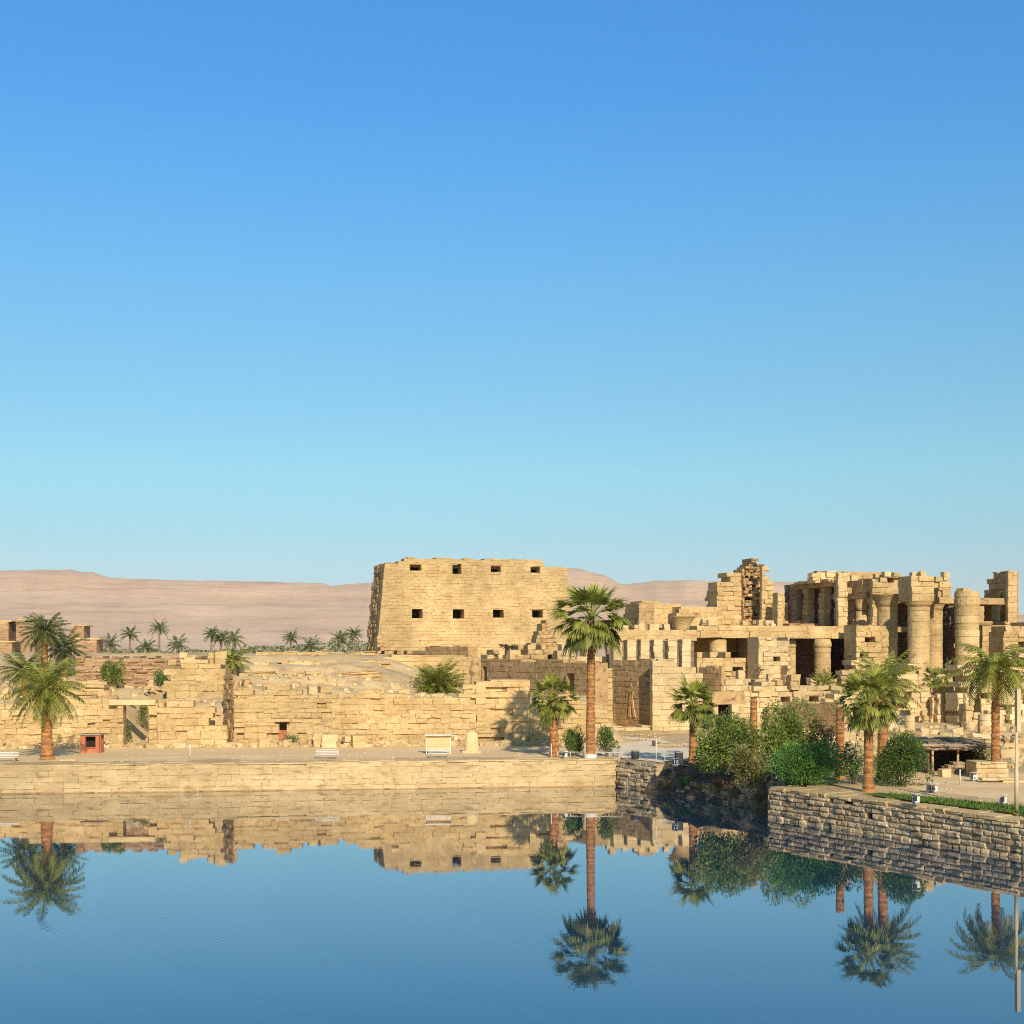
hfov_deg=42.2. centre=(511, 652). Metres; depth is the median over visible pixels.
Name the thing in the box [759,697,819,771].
shrub
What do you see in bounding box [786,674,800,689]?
broken block
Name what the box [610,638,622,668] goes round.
square pillar
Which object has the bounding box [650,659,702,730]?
sandstone wall
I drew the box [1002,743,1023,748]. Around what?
stone block
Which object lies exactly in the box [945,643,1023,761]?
date palm
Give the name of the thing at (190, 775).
quay wall
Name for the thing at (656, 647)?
square pillar
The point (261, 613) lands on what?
hills
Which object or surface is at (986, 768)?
wall
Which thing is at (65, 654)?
date palm
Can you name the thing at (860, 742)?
stone block
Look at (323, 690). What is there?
broken block
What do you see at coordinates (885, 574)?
broken block
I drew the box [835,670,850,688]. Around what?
broken block
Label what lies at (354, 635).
date palm
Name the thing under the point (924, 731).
stone block
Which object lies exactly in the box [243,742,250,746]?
stone block
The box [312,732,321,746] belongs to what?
broken block
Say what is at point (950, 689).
broken block
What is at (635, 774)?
quay wall
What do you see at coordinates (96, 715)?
ruined wall
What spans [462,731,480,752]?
stone stela
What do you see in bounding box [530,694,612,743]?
ruined wall
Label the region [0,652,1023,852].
ground
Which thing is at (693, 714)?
fan palm
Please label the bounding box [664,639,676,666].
square pillar
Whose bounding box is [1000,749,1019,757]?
stone block
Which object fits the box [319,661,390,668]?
eroded wall
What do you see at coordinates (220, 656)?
broken block
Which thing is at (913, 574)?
broken block
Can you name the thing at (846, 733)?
stone block
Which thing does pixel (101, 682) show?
broken block
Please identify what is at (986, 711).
broken block
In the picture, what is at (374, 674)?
eroded wall
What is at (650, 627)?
square pillar
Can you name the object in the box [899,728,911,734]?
stone block
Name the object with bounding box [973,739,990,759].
shrub
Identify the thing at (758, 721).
broken block
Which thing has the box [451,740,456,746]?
stone block
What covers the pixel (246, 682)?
stone block
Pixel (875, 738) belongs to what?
stone block
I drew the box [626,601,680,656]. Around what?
sandstone wall
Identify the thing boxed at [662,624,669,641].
square pillar
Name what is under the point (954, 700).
ruined wall
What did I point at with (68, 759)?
stone slab
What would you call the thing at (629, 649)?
square pillar
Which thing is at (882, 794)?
lawn
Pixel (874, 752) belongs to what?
stone block
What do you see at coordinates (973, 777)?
floodlight
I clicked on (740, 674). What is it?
broken block
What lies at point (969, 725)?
column drum
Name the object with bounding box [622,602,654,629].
brown block
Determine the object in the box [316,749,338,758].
park bench
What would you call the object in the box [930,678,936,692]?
broken block
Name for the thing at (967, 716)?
broken block
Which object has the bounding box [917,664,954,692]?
fan palm
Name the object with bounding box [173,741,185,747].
stone block
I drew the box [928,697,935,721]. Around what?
broken block
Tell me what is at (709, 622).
broken block
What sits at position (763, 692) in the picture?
ruined wall
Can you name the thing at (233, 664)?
date palm
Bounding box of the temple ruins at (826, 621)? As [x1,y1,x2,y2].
[659,571,1023,708]
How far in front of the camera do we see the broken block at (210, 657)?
176.18 m
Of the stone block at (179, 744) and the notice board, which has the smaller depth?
the notice board
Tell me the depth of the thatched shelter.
124.76 m
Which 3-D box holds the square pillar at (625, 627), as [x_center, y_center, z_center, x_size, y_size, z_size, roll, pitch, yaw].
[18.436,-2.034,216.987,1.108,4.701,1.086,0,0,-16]
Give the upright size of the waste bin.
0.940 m
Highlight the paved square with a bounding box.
[601,736,773,767]
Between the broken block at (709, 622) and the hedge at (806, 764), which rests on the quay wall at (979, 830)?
the hedge at (806, 764)
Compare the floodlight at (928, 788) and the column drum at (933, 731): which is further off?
the column drum at (933, 731)
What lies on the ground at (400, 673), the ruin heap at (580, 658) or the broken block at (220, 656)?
the ruin heap at (580, 658)
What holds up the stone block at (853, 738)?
on the ground at (400, 673)
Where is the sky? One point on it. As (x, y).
(329, 292)
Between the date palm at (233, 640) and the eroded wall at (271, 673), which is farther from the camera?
the date palm at (233, 640)
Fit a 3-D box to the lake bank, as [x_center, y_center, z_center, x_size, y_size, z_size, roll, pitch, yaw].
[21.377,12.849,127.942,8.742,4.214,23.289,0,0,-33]
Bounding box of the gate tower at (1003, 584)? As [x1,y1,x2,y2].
[979,571,1018,657]
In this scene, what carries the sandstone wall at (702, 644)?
on the ground at (400, 673)
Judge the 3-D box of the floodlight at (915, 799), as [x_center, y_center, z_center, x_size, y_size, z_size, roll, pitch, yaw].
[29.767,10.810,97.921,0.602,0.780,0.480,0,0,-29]
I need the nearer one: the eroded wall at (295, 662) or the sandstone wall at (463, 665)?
the eroded wall at (295, 662)
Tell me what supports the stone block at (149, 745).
on the ground at (400, 673)
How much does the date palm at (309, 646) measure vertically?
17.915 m
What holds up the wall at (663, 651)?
on the ground at (400, 673)
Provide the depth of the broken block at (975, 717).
193.64 m
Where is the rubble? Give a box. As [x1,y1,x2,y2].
[0,673,1023,802]
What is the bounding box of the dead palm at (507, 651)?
[499,644,518,658]
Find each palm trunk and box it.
[750,697,757,758]
[834,707,845,778]
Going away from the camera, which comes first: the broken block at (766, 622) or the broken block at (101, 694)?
the broken block at (101, 694)
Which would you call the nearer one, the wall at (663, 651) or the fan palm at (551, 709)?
the fan palm at (551, 709)
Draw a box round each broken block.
[2,686,12,693]
[87,680,98,684]
[97,681,107,683]
[97,691,110,697]
[167,659,175,664]
[179,652,187,665]
[207,653,214,662]
[214,651,226,664]
[258,739,268,746]
[262,684,274,690]
[265,687,274,689]
[282,739,291,746]
[307,686,317,694]
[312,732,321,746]
[317,685,331,697]
[320,733,337,746]
[342,736,351,746]
[349,735,367,747]
[699,619,706,625]
[706,620,712,625]
[735,670,744,679]
[740,621,747,624]
[748,715,763,728]
[751,679,762,685]
[756,620,763,625]
[763,620,773,625]
[766,674,772,681]
[771,680,782,685]
[781,675,786,685]
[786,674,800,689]
[806,677,817,684]
[807,573,819,580]
[820,698,833,701]
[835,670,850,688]
[850,575,858,580]
[872,574,880,577]
[881,572,890,576]
[891,572,900,576]
[909,572,917,575]
[916,671,925,692]
[918,571,925,575]
[920,710,928,722]
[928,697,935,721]
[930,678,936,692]
[933,693,944,722]
[940,572,949,580]
[944,677,953,692]
[958,703,973,726]
[961,711,972,726]
[972,712,979,726]
[983,710,990,713]
[1006,707,1014,723]
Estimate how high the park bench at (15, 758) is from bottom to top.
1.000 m
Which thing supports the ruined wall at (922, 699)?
on the ground at (400, 673)
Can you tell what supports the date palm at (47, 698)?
on the ground at (400, 673)
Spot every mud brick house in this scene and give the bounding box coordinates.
[0,620,15,640]
[0,641,23,652]
[16,619,41,652]
[70,625,92,643]
[74,638,105,652]
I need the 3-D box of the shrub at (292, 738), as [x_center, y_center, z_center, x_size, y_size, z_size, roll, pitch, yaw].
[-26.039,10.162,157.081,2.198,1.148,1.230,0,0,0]
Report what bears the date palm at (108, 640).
on the ground at (400, 673)
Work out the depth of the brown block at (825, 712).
174.24 m
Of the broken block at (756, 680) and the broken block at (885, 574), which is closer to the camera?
the broken block at (756, 680)
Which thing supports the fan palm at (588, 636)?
on the quay wall at (190, 775)
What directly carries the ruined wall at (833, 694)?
on the ground at (400, 673)
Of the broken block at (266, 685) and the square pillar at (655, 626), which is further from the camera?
the square pillar at (655, 626)
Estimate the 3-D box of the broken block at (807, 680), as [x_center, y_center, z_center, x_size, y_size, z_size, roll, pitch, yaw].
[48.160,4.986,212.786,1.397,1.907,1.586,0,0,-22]
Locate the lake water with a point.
(616, 904)
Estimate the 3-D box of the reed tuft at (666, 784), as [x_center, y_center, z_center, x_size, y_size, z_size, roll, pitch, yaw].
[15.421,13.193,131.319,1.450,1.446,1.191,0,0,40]
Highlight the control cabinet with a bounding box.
[674,751,683,762]
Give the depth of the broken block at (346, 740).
157.41 m
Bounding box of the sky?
[0,0,1023,614]
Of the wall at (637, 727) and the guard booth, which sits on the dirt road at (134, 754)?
the guard booth
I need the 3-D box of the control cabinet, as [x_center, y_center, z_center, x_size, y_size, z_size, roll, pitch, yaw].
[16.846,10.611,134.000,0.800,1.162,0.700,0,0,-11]
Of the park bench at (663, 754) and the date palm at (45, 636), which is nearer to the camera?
the park bench at (663, 754)
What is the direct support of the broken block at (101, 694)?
on the ground at (400, 673)
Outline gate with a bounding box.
[708,691,744,729]
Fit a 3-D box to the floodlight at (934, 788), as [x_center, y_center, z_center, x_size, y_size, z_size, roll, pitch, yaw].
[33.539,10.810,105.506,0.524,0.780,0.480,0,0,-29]
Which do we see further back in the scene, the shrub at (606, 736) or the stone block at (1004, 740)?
the stone block at (1004, 740)
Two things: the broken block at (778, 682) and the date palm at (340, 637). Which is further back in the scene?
the date palm at (340, 637)
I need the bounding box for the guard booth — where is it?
[80,733,105,752]
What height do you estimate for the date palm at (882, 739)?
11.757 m
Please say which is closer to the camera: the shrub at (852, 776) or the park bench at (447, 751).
the shrub at (852, 776)
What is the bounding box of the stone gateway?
[109,699,165,744]
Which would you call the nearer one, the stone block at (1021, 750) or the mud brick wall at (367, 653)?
the stone block at (1021, 750)
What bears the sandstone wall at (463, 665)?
on the ground at (400, 673)
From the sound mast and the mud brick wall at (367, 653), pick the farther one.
the mud brick wall at (367, 653)
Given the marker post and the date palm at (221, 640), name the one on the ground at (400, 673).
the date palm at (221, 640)
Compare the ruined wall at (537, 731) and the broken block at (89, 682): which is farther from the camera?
the broken block at (89, 682)
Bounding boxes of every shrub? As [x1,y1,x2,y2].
[99,659,125,687]
[126,722,132,743]
[136,705,149,723]
[153,668,167,684]
[283,734,299,742]
[561,723,585,755]
[596,724,620,756]
[692,708,768,774]
[731,743,768,789]
[753,664,763,675]
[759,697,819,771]
[807,717,835,766]
[842,740,863,783]
[873,730,934,786]
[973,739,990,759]
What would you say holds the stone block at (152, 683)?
on the ground at (400, 673)
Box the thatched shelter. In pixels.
[905,737,1006,773]
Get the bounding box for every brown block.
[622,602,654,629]
[699,665,723,703]
[783,701,841,735]
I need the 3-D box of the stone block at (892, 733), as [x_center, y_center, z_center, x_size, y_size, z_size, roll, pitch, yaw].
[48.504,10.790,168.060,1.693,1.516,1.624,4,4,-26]
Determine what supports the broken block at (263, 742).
on the ground at (400, 673)
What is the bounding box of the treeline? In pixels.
[103,639,368,652]
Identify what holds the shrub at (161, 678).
on the ground at (400, 673)
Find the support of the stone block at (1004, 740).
on the ground at (400, 673)
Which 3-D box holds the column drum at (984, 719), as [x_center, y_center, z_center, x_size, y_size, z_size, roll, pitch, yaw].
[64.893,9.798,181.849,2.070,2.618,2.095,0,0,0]
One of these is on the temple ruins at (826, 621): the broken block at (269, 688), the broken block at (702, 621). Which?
the broken block at (702, 621)
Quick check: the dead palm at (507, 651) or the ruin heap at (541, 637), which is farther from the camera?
the ruin heap at (541, 637)
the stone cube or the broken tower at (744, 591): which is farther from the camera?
the broken tower at (744, 591)
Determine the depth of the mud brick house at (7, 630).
255.48 m
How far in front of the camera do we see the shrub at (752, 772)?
118.06 m
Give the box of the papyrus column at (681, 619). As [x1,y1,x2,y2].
[667,609,700,641]
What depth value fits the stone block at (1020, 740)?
157.87 m
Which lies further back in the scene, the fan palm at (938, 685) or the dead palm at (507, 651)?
the dead palm at (507, 651)
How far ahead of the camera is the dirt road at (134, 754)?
146.87 m
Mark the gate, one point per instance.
(724, 700)
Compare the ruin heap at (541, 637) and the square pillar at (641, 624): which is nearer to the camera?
the square pillar at (641, 624)
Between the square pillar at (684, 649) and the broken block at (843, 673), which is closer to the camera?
the square pillar at (684, 649)
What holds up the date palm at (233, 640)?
on the ground at (400, 673)
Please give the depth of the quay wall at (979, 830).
99.35 m
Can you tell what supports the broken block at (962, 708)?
on the ground at (400, 673)
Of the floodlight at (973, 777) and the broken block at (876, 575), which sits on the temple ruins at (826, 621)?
the broken block at (876, 575)
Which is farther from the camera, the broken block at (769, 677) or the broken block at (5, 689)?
the broken block at (769, 677)
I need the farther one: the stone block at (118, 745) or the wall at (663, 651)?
the wall at (663, 651)
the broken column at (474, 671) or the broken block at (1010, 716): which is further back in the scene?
the broken block at (1010, 716)
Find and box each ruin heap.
[374,636,412,654]
[481,645,557,671]
[526,620,557,649]
[553,644,606,662]
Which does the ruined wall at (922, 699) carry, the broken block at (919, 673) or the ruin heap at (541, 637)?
the broken block at (919, 673)
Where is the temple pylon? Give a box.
[365,557,571,679]
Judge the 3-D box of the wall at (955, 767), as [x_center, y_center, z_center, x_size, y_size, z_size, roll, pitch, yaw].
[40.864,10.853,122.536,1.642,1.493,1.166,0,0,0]
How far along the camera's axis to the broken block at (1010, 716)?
201.00 m
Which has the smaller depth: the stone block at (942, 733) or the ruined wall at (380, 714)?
the ruined wall at (380, 714)
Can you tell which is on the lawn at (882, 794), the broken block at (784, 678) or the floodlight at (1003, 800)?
the floodlight at (1003, 800)
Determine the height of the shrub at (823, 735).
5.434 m
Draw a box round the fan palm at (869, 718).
[833,659,908,792]
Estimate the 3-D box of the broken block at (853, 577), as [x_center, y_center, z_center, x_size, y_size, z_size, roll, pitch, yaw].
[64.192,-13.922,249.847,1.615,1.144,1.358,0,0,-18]
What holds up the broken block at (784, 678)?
on the ruined wall at (763, 692)
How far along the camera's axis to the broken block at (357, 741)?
156.28 m
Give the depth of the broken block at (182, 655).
176.91 m
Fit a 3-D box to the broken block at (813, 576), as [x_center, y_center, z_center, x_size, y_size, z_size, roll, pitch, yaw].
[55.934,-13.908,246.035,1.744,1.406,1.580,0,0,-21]
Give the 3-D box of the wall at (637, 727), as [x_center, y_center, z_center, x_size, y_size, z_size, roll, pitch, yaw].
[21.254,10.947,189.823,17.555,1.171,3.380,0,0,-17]
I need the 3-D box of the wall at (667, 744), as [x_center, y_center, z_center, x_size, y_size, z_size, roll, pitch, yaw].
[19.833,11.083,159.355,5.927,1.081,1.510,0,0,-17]
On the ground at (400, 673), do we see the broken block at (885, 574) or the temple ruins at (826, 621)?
the temple ruins at (826, 621)
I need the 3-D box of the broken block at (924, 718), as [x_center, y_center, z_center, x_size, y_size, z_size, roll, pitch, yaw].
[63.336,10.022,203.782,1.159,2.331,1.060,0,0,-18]
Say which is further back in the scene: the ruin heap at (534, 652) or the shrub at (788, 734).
the ruin heap at (534, 652)
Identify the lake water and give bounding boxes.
[0,785,1023,1023]
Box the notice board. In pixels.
[425,734,451,753]
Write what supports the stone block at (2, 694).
on the ground at (400, 673)
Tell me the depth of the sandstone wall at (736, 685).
193.83 m
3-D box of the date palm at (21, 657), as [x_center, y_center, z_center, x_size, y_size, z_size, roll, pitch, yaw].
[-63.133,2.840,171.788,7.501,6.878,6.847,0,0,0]
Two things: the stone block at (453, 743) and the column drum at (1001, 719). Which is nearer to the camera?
the stone block at (453, 743)
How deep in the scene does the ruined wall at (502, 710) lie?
160.91 m
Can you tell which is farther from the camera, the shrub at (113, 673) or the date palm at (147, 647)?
the date palm at (147, 647)
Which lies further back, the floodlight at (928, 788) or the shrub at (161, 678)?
the shrub at (161, 678)
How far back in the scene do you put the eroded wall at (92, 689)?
172.17 m
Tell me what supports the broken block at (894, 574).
on the temple ruins at (826, 621)
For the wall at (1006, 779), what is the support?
on the ground at (400, 673)
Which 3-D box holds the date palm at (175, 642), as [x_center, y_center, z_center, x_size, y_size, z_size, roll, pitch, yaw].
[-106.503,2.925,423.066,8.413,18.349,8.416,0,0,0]
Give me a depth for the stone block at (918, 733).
174.38 m
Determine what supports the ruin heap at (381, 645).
on the ground at (400, 673)
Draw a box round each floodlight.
[671,758,678,765]
[912,793,919,803]
[926,783,931,792]
[931,783,937,792]
[969,772,978,780]
[999,794,1006,804]
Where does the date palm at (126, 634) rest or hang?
on the ground at (400, 673)
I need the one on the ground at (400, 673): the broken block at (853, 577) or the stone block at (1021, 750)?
the stone block at (1021, 750)
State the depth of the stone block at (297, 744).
156.00 m
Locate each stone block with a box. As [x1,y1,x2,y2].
[0,691,11,697]
[102,694,118,697]
[111,743,124,747]
[144,742,155,747]
[148,680,160,685]
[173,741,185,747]
[186,698,201,702]
[241,678,252,686]
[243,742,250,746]
[290,742,300,747]
[389,739,400,744]
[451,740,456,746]
[485,742,495,745]
[844,730,855,735]
[844,736,855,741]
[855,740,875,748]
[856,748,876,756]
[873,734,877,740]
[888,731,902,736]
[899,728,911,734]
[908,731,921,736]
[915,728,928,734]
[928,734,941,737]
[937,731,951,736]
[945,727,962,734]
[963,730,974,734]
[966,733,990,738]
[980,726,989,733]
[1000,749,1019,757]
[1001,738,1009,742]
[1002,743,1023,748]
[1008,747,1023,755]
[1010,736,1023,743]
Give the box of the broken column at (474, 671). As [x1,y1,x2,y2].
[469,658,480,683]
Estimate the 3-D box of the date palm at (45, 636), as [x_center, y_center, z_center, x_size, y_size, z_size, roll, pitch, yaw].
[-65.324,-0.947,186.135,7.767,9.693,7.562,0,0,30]
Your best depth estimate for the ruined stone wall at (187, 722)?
158.49 m
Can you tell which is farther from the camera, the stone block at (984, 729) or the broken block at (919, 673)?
the broken block at (919, 673)
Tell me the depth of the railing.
140.76 m
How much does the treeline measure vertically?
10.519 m
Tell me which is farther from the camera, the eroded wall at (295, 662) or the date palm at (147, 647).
the date palm at (147, 647)
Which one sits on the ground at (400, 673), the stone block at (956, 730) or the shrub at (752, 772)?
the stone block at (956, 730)
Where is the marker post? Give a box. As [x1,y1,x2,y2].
[958,770,961,784]
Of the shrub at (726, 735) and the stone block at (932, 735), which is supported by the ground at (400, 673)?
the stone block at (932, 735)
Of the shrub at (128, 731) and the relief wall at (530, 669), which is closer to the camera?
the shrub at (128, 731)
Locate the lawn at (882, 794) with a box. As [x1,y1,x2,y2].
[865,792,1023,813]
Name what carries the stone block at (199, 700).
on the ground at (400, 673)
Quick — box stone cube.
[937,768,950,776]
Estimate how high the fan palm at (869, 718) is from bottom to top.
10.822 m
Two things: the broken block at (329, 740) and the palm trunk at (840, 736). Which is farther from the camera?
the broken block at (329, 740)
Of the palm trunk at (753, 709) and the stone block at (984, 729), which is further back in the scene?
the stone block at (984, 729)
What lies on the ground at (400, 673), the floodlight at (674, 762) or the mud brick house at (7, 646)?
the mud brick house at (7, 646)
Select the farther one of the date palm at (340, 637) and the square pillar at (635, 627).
the date palm at (340, 637)
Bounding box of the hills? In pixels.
[0,568,1023,655]
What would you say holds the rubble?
on the ground at (400, 673)
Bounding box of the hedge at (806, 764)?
[764,740,860,786]
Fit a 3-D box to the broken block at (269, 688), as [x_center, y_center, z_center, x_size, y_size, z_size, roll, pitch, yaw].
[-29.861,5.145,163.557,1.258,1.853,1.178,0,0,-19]
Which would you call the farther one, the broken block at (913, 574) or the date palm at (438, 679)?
the broken block at (913, 574)
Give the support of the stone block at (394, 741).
on the ground at (400, 673)
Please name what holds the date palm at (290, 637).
on the ground at (400, 673)
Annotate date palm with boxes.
[0,648,54,695]
[1,655,84,759]
[15,612,73,673]
[47,625,88,675]
[101,633,121,651]
[120,625,139,652]
[135,637,159,652]
[148,618,169,650]
[165,633,189,652]
[202,626,221,651]
[211,630,232,650]
[216,645,253,674]
[221,628,245,650]
[282,628,299,650]
[297,635,323,651]
[327,630,352,651]
[344,625,363,651]
[409,658,466,694]
[808,669,836,685]
[838,647,922,779]
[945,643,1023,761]
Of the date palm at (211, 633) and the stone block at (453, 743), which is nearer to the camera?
the stone block at (453, 743)
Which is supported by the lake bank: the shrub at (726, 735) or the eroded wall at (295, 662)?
the shrub at (726, 735)
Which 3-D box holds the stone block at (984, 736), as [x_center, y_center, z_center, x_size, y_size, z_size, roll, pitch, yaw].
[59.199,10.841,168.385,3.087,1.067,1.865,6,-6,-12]
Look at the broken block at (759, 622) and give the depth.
238.02 m
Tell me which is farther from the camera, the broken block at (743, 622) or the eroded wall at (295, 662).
the broken block at (743, 622)
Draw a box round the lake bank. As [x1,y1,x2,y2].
[644,758,818,805]
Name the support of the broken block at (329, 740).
on the ground at (400, 673)
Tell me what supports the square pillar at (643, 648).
on the ground at (400, 673)
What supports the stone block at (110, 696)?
on the ground at (400, 673)
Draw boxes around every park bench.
[0,752,18,761]
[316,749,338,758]
[428,748,449,757]
[661,750,677,760]
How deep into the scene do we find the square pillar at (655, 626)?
216.54 m
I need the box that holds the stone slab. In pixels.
[60,759,76,760]
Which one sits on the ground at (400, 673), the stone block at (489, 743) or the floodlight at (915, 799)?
the stone block at (489, 743)
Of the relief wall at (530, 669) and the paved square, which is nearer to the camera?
the paved square
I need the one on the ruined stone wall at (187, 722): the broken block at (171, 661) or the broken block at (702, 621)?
the broken block at (171, 661)
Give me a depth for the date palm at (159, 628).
446.52 m
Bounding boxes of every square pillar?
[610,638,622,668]
[621,625,628,641]
[624,640,636,659]
[632,625,638,641]
[637,621,644,629]
[637,639,649,659]
[647,624,652,641]
[650,640,662,660]
[653,624,658,629]
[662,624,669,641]
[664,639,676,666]
[678,639,690,666]
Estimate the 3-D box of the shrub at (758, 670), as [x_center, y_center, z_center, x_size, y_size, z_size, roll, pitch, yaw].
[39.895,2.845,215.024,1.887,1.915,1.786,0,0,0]
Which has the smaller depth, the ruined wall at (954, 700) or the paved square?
the paved square
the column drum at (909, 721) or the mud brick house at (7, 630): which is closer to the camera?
the column drum at (909, 721)
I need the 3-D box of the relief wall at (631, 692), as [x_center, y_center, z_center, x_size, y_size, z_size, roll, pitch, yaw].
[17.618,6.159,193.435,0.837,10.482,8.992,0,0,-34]
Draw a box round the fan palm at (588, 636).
[547,581,633,758]
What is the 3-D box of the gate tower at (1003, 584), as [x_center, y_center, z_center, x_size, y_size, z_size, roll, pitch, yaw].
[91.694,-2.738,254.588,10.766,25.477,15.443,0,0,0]
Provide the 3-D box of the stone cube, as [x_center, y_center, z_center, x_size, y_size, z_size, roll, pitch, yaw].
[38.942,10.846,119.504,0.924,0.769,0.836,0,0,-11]
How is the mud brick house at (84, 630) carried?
on the ground at (400, 673)
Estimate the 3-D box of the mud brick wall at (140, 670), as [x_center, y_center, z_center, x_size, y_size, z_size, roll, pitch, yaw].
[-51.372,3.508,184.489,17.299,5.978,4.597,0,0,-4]
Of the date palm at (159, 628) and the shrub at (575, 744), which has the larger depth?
the date palm at (159, 628)
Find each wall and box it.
[0,698,118,744]
[0,756,615,793]
[51,684,108,697]
[75,656,206,687]
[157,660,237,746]
[234,685,333,742]
[240,671,305,675]
[254,661,321,664]
[256,651,375,655]
[306,669,381,679]
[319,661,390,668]
[332,684,475,743]
[383,655,479,683]
[413,645,477,658]
[474,679,530,741]
[480,659,607,702]
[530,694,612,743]
[597,668,612,724]
[606,642,693,681]
[612,659,654,726]
[612,724,649,730]
[616,630,696,640]
[616,759,664,789]
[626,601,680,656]
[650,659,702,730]
[652,740,686,745]
[672,607,717,651]
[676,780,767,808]
[702,679,751,728]
[751,681,841,719]
[767,781,1023,858]
[825,690,910,724]
[887,664,954,721]
[944,761,964,773]
[945,652,1023,724]
[966,760,1008,777]
[978,777,1023,782]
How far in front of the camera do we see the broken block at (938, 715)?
204.20 m
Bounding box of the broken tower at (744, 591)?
[705,558,773,651]
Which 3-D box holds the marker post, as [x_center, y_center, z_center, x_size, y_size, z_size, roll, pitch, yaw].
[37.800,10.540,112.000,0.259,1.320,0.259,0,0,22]
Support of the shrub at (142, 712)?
on the ground at (400, 673)
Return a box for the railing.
[557,752,621,757]
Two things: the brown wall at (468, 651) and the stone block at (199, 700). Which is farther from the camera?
the brown wall at (468, 651)
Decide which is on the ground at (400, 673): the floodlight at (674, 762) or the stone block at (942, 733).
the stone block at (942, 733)
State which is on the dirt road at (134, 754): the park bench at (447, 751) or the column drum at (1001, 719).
the park bench at (447, 751)
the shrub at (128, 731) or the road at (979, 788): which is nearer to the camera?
the road at (979, 788)
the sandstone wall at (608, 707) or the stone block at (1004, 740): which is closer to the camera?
the stone block at (1004, 740)
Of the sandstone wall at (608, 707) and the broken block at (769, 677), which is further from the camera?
the broken block at (769, 677)
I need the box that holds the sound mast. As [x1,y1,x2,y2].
[1014,689,1020,809]
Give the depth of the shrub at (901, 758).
111.29 m
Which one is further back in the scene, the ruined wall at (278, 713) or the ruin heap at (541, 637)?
the ruin heap at (541, 637)
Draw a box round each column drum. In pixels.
[904,715,914,728]
[929,729,938,733]
[964,722,974,730]
[978,714,991,733]
[990,712,1002,726]
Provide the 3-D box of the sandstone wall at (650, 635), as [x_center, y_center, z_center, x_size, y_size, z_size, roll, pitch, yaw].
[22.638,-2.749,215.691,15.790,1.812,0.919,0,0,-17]
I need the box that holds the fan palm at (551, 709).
[528,671,584,756]
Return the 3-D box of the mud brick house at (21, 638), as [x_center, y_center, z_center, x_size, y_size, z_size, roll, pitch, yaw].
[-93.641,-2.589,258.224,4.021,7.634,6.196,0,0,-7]
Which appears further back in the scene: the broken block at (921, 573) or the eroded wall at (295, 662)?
the broken block at (921, 573)
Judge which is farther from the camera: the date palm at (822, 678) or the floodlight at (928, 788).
the date palm at (822, 678)
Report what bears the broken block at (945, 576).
on the temple ruins at (826, 621)
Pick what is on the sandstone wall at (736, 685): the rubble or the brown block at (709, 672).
the brown block at (709, 672)
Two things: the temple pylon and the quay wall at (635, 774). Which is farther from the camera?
the temple pylon
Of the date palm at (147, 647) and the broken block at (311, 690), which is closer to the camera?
the broken block at (311, 690)
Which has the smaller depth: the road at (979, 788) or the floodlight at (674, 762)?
the road at (979, 788)
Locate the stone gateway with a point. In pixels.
(153, 704)
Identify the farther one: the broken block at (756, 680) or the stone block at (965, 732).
the broken block at (756, 680)
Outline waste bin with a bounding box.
[631,750,638,758]
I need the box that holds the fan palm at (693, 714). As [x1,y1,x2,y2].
[665,672,717,762]
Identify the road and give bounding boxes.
[0,746,600,762]
[857,771,1023,802]
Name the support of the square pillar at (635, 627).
on the ground at (400, 673)
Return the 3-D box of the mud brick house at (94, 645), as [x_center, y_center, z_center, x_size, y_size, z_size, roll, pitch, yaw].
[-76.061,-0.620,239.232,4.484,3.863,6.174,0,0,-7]
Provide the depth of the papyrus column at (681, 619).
216.78 m

